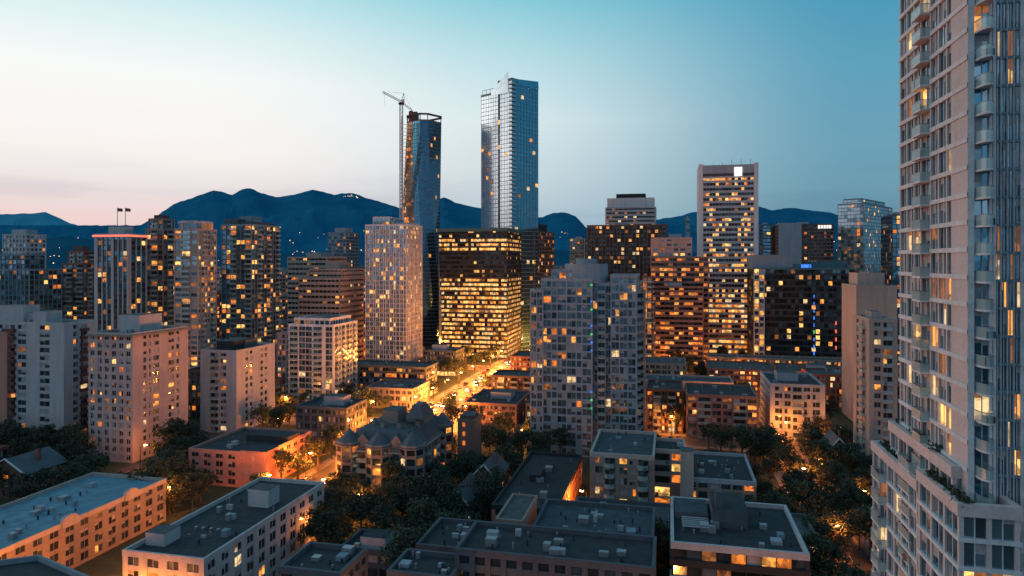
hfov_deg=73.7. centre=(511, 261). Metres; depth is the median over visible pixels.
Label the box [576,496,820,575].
building
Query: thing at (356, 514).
broadleaf tree
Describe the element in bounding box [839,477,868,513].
broadleaf tree
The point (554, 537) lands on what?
terraced apartment complex
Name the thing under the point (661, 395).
brown condominium
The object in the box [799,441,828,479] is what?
broadleaf tree
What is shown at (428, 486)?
broadleaf tree
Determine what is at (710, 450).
broadleaf tree
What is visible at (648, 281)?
lit stair wing
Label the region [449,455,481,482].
broadleaf tree
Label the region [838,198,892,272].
mirror glass tower
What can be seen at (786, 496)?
broadleaf tree
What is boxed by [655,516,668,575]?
broadleaf tree
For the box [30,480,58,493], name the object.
broadleaf tree
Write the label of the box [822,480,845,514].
broadleaf tree
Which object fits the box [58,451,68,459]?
broadleaf tree
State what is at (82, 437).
broadleaf tree
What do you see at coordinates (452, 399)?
broadleaf tree
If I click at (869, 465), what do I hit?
broadleaf tree
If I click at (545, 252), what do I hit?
dark glass residential tower
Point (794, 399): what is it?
pale grey apartment building
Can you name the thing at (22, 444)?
broadleaf tree
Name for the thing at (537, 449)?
broadleaf tree
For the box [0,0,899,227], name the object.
sky
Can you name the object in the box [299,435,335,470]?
broadleaf tree
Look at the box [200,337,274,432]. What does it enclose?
white apartment tower
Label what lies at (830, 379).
red brick building
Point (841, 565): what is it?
broadleaf tree
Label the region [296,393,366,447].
flat roofed shop building
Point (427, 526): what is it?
broadleaf tree
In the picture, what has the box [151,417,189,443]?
broadleaf tree
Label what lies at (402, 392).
flat roofed shop building
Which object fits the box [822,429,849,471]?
gabled house
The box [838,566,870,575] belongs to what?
broadleaf tree
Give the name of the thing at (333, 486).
broadleaf tree
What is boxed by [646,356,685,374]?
concrete low rise
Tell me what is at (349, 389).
broadleaf tree
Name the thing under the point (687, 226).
distant glass tower
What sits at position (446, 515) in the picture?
broadleaf tree
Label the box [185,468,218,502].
broadleaf tree
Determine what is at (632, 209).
grey banded office tower
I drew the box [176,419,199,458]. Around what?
broadleaf tree
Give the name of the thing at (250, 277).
glass residential tower
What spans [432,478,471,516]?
broadleaf tree
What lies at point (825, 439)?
broadleaf tree
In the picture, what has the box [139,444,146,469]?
street lamp
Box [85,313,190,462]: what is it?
pink apartment tower
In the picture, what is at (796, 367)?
brick retail block
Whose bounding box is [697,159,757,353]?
white framed office tower
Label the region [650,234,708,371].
stepped brown apartment tower
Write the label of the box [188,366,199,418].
apartment block
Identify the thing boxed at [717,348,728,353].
broadleaf tree
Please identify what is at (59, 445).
broadleaf tree
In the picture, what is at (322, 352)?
white balcony tower
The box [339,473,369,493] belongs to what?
broadleaf tree
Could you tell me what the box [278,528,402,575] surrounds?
slate building
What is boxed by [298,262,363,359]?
banded office block
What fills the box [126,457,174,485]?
broadleaf tree
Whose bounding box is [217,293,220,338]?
office building
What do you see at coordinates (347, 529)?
broadleaf tree
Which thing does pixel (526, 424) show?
broadleaf tree
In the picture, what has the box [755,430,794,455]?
broadleaf tree
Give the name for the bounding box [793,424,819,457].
broadleaf tree
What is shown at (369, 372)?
building
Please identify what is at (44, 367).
white apartment block
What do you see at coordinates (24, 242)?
apartment tower
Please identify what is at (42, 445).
broadleaf tree
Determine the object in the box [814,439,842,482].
broadleaf tree
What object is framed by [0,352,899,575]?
pavement
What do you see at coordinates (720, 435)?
broadleaf tree
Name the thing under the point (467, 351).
broadleaf tree
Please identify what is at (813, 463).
broadleaf tree
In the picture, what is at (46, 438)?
broadleaf tree
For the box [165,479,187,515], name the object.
broadleaf tree
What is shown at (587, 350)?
grey residential tower
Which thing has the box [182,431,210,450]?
broadleaf tree
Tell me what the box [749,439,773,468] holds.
broadleaf tree
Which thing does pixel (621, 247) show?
brown office tower
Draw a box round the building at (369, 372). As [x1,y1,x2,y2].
[357,360,436,395]
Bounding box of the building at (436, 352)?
[422,343,464,376]
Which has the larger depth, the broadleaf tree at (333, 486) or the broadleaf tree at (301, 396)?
the broadleaf tree at (301, 396)
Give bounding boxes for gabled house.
[0,446,67,499]
[444,472,481,519]
[473,451,509,505]
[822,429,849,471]
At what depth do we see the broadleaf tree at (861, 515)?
164.93 m
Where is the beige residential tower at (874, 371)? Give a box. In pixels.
[853,310,897,481]
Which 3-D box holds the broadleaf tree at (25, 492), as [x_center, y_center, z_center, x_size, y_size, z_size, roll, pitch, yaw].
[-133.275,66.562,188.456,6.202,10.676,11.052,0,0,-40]
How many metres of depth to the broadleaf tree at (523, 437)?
232.07 m
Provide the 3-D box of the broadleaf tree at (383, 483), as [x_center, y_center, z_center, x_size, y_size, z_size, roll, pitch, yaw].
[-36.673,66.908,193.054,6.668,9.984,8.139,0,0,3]
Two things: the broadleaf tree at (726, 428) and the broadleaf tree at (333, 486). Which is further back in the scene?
the broadleaf tree at (726, 428)
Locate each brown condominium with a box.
[646,379,682,433]
[685,382,758,439]
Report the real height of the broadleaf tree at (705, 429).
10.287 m
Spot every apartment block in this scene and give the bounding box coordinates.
[0,304,95,444]
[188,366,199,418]
[277,330,287,389]
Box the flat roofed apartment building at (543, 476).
[491,451,582,521]
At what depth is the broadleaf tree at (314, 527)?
159.23 m
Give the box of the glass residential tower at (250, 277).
[221,216,280,376]
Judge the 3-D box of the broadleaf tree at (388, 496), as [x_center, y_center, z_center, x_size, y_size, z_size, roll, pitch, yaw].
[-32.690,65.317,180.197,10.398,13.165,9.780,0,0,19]
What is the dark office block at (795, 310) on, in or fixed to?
on the pavement
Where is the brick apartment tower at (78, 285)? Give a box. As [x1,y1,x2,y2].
[62,246,93,319]
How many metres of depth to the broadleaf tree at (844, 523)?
165.35 m
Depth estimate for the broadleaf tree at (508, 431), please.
257.50 m
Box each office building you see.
[217,267,220,289]
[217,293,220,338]
[279,268,286,311]
[364,304,364,359]
[554,266,564,268]
[669,488,810,575]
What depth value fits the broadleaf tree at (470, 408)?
282.21 m
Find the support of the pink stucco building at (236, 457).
on the pavement
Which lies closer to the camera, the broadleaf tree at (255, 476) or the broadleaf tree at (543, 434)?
the broadleaf tree at (255, 476)
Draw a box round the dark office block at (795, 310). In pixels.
[747,255,854,356]
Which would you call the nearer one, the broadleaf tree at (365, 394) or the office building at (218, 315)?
the broadleaf tree at (365, 394)
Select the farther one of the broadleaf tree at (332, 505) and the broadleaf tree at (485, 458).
the broadleaf tree at (485, 458)
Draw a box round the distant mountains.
[0,212,74,225]
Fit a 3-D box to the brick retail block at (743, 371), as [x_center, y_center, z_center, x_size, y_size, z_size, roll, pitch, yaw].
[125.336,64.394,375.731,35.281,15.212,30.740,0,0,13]
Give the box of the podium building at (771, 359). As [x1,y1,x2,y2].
[707,353,841,367]
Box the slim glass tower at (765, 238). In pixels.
[760,223,770,254]
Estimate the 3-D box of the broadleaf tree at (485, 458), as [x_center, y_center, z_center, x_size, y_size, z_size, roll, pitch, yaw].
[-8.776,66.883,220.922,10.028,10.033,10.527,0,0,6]
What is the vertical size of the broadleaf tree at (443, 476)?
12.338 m
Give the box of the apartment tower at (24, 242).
[2,230,45,267]
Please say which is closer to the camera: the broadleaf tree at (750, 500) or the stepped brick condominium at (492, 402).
the broadleaf tree at (750, 500)
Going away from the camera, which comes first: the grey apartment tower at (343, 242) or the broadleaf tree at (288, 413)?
the broadleaf tree at (288, 413)
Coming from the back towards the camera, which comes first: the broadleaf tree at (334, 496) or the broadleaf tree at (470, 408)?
the broadleaf tree at (470, 408)
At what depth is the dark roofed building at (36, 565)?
117.70 m
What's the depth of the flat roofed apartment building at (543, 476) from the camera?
198.98 m
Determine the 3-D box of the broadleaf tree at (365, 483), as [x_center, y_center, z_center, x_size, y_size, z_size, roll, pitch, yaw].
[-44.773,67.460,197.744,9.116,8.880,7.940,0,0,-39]
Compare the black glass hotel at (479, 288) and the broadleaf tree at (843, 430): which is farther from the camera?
the black glass hotel at (479, 288)
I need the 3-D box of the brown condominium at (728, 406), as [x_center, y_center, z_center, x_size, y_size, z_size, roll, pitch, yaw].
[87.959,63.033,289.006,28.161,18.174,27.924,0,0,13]
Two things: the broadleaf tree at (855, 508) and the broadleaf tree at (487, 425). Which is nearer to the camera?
the broadleaf tree at (855, 508)
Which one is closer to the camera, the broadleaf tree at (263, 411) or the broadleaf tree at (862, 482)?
the broadleaf tree at (862, 482)
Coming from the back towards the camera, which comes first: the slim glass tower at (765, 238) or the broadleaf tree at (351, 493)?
the slim glass tower at (765, 238)
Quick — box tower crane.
[382,91,412,218]
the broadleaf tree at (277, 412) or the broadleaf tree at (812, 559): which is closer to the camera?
the broadleaf tree at (812, 559)
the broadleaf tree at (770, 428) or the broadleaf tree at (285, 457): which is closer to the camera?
the broadleaf tree at (285, 457)
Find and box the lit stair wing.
[640,275,654,355]
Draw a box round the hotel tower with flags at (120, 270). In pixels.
[92,208,148,330]
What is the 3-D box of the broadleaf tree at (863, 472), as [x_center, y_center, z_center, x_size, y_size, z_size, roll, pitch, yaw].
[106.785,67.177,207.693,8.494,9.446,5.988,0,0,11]
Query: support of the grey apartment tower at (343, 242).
on the ground
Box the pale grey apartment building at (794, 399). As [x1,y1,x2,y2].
[760,370,824,439]
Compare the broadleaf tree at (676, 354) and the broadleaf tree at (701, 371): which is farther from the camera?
the broadleaf tree at (676, 354)
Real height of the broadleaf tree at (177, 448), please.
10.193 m
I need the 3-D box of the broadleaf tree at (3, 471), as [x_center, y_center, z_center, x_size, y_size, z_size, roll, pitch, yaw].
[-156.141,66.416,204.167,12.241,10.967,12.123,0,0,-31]
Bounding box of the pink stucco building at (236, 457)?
[188,426,311,487]
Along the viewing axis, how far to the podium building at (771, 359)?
411.40 m
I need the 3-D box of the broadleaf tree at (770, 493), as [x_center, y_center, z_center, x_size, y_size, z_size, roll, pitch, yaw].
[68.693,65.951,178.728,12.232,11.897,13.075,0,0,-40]
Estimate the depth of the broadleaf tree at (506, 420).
271.20 m
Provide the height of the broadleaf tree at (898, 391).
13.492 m
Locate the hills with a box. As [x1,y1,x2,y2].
[0,237,837,267]
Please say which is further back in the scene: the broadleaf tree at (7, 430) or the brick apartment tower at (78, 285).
the brick apartment tower at (78, 285)
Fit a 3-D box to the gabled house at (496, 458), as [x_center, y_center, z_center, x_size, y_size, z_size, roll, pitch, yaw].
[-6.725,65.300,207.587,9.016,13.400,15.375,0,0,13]
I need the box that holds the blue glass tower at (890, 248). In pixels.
[881,212,899,343]
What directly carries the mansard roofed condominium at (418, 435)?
on the pavement
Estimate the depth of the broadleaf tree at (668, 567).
152.85 m
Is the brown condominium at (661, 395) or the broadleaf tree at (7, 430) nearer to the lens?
the broadleaf tree at (7, 430)
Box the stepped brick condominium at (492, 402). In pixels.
[464,389,529,423]
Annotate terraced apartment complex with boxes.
[386,493,656,575]
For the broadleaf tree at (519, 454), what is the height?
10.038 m
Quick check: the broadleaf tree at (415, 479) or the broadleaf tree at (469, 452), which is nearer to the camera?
the broadleaf tree at (415, 479)
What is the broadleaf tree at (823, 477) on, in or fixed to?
on the road
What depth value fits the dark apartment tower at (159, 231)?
401.67 m
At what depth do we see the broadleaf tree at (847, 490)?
178.66 m
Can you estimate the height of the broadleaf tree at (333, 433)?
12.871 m
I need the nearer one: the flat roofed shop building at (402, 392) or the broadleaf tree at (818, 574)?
the broadleaf tree at (818, 574)
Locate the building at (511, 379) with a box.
[491,369,529,390]
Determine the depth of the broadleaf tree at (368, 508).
178.14 m
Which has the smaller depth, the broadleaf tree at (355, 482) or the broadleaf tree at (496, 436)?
the broadleaf tree at (355, 482)
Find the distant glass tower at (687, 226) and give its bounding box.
[685,216,689,236]
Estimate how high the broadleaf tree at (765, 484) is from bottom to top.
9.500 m
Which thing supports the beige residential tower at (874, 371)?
on the pavement
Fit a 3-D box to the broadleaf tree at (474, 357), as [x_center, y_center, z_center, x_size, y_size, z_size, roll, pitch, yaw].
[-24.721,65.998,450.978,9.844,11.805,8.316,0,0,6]
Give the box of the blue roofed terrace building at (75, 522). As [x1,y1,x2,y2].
[0,472,166,568]
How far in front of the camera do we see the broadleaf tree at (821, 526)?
163.50 m
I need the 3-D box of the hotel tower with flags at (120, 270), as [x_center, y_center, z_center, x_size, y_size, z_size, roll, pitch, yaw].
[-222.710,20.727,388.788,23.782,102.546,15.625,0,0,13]
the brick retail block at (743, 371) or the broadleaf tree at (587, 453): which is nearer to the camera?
the broadleaf tree at (587, 453)
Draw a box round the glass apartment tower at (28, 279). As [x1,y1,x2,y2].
[0,254,61,310]
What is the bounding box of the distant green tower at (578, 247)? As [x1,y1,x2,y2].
[570,236,586,263]
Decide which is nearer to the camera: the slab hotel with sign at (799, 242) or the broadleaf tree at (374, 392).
the broadleaf tree at (374, 392)
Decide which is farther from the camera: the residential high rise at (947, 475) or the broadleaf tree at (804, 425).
the broadleaf tree at (804, 425)
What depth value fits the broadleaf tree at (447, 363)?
421.74 m
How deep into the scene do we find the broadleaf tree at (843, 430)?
250.43 m
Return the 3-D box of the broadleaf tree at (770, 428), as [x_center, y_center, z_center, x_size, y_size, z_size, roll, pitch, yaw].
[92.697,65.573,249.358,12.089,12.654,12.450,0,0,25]
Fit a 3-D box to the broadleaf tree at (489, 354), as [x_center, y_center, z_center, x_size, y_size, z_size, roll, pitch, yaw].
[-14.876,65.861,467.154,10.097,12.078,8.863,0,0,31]
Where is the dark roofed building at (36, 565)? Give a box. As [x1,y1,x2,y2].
[0,555,87,575]
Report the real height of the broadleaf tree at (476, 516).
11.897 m
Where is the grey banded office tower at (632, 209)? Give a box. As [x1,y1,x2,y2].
[605,193,656,224]
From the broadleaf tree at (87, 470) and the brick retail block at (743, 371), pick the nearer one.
the broadleaf tree at (87, 470)
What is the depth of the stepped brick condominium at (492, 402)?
310.06 m
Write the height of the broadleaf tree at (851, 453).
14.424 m
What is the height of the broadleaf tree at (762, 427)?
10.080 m
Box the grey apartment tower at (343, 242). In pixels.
[328,228,358,267]
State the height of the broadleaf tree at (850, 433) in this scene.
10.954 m
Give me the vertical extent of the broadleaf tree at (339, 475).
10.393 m
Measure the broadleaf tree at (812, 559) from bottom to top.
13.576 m
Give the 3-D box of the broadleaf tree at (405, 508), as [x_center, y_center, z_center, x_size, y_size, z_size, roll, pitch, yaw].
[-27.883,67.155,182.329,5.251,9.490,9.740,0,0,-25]
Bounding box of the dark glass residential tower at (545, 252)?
[534,224,553,287]
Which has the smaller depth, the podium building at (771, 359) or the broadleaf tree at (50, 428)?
the broadleaf tree at (50, 428)
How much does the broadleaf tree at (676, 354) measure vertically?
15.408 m
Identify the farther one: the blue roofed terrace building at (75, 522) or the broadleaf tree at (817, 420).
the broadleaf tree at (817, 420)
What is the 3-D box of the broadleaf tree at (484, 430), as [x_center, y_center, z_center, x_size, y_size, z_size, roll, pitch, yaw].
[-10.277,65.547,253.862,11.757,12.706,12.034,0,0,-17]
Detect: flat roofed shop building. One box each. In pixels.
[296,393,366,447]
[365,379,429,409]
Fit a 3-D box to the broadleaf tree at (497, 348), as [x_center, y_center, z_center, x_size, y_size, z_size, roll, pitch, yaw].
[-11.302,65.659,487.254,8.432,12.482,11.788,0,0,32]
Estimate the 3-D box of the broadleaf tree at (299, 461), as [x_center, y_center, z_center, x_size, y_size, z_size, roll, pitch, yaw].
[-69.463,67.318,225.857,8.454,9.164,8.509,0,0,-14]
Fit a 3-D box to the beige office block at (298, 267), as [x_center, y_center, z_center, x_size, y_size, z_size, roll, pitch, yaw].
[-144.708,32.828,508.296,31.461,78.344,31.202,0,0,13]
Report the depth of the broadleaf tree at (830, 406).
289.86 m
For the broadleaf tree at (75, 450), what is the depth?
220.14 m
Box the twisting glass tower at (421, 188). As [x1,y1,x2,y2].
[400,112,441,349]
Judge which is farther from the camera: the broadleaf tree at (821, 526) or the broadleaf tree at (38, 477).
the broadleaf tree at (38, 477)
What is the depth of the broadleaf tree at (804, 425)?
254.22 m
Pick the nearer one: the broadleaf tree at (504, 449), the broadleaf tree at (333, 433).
the broadleaf tree at (504, 449)
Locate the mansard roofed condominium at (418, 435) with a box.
[335,401,453,497]
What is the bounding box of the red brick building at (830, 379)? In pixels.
[801,367,841,407]
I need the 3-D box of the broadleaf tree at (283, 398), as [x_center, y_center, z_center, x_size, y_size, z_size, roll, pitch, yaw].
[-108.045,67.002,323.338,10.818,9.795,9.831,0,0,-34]
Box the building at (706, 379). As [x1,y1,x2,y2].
[646,373,733,410]
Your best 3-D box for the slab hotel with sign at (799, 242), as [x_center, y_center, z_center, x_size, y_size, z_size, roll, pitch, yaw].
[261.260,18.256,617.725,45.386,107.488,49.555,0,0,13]
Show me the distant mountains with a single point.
(41, 218)
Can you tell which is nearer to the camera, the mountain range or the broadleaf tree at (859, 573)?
the broadleaf tree at (859, 573)
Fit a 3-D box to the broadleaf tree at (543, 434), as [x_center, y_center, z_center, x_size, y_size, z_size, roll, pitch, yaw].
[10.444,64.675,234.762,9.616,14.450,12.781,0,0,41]
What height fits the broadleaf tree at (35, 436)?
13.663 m
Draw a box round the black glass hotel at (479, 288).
[437,227,522,358]
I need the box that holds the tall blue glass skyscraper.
[481,72,538,350]
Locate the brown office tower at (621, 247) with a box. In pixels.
[587,223,666,287]
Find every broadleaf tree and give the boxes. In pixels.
[0,417,22,444]
[0,419,23,448]
[0,464,11,487]
[4,436,33,458]
[4,466,52,498]
[9,427,49,454]
[16,480,37,499]
[19,425,49,443]
[27,441,46,451]
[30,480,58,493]
[33,430,68,449]
[36,467,54,480]
[38,424,55,433]
[49,458,88,485]
[54,424,87,444]
[55,443,72,458]
[56,429,99,457]
[58,423,80,439]
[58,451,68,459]
[64,441,100,465]
[72,447,110,472]
[80,465,93,475]
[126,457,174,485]
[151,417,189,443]
[151,439,166,458]
[154,432,193,457]
[155,446,197,499]
[160,445,182,458]
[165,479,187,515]
[166,471,192,509]
[175,478,207,508]
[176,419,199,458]
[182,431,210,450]
[184,428,209,444]
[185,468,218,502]
[247,403,273,426]
[248,471,269,481]
[265,404,288,427]
[272,447,294,477]
[275,392,294,405]
[282,400,296,428]
[288,452,314,478]
[295,391,308,403]
[297,508,351,543]
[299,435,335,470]
[311,434,331,464]
[313,504,361,543]
[316,498,345,542]
[320,423,343,458]
[324,477,351,491]
[324,482,336,498]
[324,483,349,502]
[324,487,346,513]
[328,470,348,483]
[332,486,369,526]
[337,381,354,394]
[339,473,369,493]
[341,490,387,526]
[347,478,371,494]
[351,385,375,406]
[361,496,385,527]
[367,405,373,417]
[367,500,403,530]
[368,389,381,409]
[372,479,390,497]
[372,482,407,527]
[377,395,391,408]
[377,457,409,487]
[378,520,427,569]
[380,472,415,516]
[393,472,444,517]
[395,494,441,534]
[396,473,435,493]
[398,514,433,544]
[400,496,414,530]
[425,455,454,476]
[430,380,441,398]
[431,466,452,491]
[431,506,469,524]
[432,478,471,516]
[440,358,454,376]
[440,393,458,405]
[441,402,463,420]
[449,450,482,477]
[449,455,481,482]
[451,357,468,383]
[453,434,457,452]
[461,344,473,362]
[461,404,485,419]
[468,352,481,369]
[468,511,480,519]
[469,478,499,520]
[472,464,508,514]
[478,350,486,365]
[478,451,492,462]
[479,373,492,388]
[481,422,491,454]
[481,425,513,448]
[483,420,495,451]
[484,349,496,358]
[490,345,503,361]
[490,441,520,462]
[491,411,520,430]
[499,427,513,437]
[505,428,536,462]
[506,451,523,464]
[509,458,521,476]
[521,419,529,442]
[525,428,555,453]
[525,445,546,455]
[526,436,543,451]
[547,428,574,452]
[585,440,593,457]
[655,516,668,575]
[656,524,669,575]
[663,402,685,434]
[668,349,685,356]
[682,355,694,365]
[683,387,684,410]
[686,365,695,372]
[693,364,705,374]
[698,422,716,447]
[700,446,718,451]
[708,424,732,451]
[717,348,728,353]
[724,427,739,449]
[729,424,760,453]
[739,436,761,462]
[744,495,759,502]
[748,460,764,481]
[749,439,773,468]
[750,425,764,460]
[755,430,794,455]
[756,480,775,495]
[756,490,793,504]
[760,423,768,436]
[761,422,780,438]
[761,458,777,479]
[766,439,793,471]
[767,445,805,489]
[769,489,801,511]
[775,494,807,513]
[776,475,809,501]
[778,468,827,502]
[780,473,792,487]
[784,477,827,515]
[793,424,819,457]
[797,421,823,439]
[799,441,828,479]
[799,511,833,553]
[799,531,819,564]
[803,529,837,575]
[806,453,836,489]
[808,414,831,432]
[808,504,836,530]
[809,437,833,459]
[811,570,829,575]
[813,430,828,439]
[813,461,837,485]
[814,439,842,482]
[814,489,845,516]
[821,539,847,562]
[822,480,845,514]
[822,552,864,575]
[823,510,859,557]
[824,524,851,551]
[825,397,841,426]
[825,459,851,488]
[827,424,852,443]
[829,478,868,534]
[835,441,870,475]
[835,484,872,507]
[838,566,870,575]
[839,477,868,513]
[840,430,852,443]
[842,455,871,472]
[843,503,868,550]
[845,473,870,501]
[849,467,872,483]
[849,503,872,557]
[864,452,872,468]
[864,522,872,546]
[897,387,899,404]
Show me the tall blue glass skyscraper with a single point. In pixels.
(509, 152)
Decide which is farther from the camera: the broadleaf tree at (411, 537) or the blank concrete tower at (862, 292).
the blank concrete tower at (862, 292)
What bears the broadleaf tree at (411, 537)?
on the pavement
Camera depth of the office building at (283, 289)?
638.20 m
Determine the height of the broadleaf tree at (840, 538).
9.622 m
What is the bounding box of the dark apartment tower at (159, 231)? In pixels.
[145,215,174,324]
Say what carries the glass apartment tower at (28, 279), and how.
on the ground
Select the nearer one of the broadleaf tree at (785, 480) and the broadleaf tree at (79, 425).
the broadleaf tree at (785, 480)
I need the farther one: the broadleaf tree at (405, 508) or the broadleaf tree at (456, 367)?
the broadleaf tree at (456, 367)
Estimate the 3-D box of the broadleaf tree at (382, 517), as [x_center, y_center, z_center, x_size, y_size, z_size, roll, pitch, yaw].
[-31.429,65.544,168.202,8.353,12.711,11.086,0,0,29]
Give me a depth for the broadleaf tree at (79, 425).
258.19 m
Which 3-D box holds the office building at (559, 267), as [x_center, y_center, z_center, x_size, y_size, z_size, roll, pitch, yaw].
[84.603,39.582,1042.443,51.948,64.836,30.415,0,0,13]
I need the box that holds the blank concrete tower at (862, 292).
[842,272,896,420]
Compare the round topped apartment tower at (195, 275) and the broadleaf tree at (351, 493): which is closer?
the broadleaf tree at (351, 493)
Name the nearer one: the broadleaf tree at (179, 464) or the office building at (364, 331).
the broadleaf tree at (179, 464)
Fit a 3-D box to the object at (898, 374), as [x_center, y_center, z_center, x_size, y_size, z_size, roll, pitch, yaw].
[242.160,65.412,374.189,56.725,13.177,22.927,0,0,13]
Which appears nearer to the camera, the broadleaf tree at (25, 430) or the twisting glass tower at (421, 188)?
the broadleaf tree at (25, 430)
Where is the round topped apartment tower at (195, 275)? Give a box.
[174,220,216,368]
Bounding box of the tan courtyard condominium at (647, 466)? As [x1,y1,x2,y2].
[590,429,756,502]
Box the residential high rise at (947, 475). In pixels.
[870,0,1023,575]
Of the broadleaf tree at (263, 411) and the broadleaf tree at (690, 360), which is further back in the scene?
the broadleaf tree at (690, 360)
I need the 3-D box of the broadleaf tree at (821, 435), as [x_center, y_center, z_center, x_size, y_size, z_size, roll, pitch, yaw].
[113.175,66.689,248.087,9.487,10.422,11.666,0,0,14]
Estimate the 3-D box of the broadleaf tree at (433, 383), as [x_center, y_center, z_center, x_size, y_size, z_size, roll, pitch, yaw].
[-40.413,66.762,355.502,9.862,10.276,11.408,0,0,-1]
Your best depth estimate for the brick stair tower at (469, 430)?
222.96 m
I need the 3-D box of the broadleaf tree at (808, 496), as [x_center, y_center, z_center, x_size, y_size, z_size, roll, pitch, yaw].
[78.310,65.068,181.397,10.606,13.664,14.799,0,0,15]
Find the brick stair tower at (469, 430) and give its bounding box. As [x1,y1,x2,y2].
[457,411,481,480]
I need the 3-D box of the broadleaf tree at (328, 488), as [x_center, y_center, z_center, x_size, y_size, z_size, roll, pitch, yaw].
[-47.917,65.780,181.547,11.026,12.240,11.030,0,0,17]
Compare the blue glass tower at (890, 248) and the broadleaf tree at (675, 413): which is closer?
the broadleaf tree at (675, 413)
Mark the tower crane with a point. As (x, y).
(402, 103)
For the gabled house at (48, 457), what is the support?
on the ground
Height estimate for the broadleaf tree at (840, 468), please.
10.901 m
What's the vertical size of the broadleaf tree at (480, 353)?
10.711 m
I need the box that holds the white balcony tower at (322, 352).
[288,314,357,405]
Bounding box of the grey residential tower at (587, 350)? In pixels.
[530,259,645,456]
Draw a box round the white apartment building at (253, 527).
[122,477,324,575]
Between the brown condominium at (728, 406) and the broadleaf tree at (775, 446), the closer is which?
the broadleaf tree at (775, 446)
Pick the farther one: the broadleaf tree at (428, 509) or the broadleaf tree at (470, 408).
the broadleaf tree at (470, 408)
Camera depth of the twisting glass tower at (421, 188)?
553.08 m
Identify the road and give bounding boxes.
[279,350,872,573]
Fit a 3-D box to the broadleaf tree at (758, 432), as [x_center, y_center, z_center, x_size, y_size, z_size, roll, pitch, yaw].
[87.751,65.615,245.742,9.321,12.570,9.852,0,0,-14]
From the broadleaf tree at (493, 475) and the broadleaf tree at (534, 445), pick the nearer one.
the broadleaf tree at (493, 475)
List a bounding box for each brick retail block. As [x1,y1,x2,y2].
[705,360,776,397]
[772,363,841,372]
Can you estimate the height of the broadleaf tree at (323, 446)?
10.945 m
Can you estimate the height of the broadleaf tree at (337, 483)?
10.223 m
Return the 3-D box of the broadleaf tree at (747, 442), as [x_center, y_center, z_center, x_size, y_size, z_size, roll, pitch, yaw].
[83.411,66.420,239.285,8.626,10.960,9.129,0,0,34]
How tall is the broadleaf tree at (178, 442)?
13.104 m
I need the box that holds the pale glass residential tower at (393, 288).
[365,217,422,361]
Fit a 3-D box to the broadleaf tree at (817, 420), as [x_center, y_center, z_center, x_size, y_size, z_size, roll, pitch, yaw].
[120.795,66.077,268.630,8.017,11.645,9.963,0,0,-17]
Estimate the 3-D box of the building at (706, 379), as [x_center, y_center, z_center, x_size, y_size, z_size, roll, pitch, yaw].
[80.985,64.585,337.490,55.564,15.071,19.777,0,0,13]
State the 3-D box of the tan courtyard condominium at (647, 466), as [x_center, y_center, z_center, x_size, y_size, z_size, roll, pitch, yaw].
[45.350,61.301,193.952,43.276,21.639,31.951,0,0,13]
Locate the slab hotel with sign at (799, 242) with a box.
[771,222,833,266]
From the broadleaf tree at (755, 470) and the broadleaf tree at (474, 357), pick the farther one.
the broadleaf tree at (474, 357)
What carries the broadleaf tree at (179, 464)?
on the pavement
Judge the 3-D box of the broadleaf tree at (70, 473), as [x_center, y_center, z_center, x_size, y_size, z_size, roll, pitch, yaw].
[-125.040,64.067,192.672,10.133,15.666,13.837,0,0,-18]
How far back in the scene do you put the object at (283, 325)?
537.05 m
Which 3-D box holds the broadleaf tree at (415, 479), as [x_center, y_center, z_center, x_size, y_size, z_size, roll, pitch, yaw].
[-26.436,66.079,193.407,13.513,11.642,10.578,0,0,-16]
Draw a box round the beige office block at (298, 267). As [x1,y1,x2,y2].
[287,253,346,329]
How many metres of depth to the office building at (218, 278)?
709.24 m
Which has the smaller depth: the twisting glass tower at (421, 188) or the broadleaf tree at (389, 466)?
the broadleaf tree at (389, 466)
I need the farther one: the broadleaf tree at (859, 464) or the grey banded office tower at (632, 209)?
the grey banded office tower at (632, 209)
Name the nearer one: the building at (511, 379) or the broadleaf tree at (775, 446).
the broadleaf tree at (775, 446)
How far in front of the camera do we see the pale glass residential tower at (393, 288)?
438.96 m
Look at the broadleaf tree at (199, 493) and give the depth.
197.85 m
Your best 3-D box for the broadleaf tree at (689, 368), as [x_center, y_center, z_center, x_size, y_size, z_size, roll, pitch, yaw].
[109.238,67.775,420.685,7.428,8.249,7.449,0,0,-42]
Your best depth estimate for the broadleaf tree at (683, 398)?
322.50 m
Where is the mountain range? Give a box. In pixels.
[0,188,837,252]

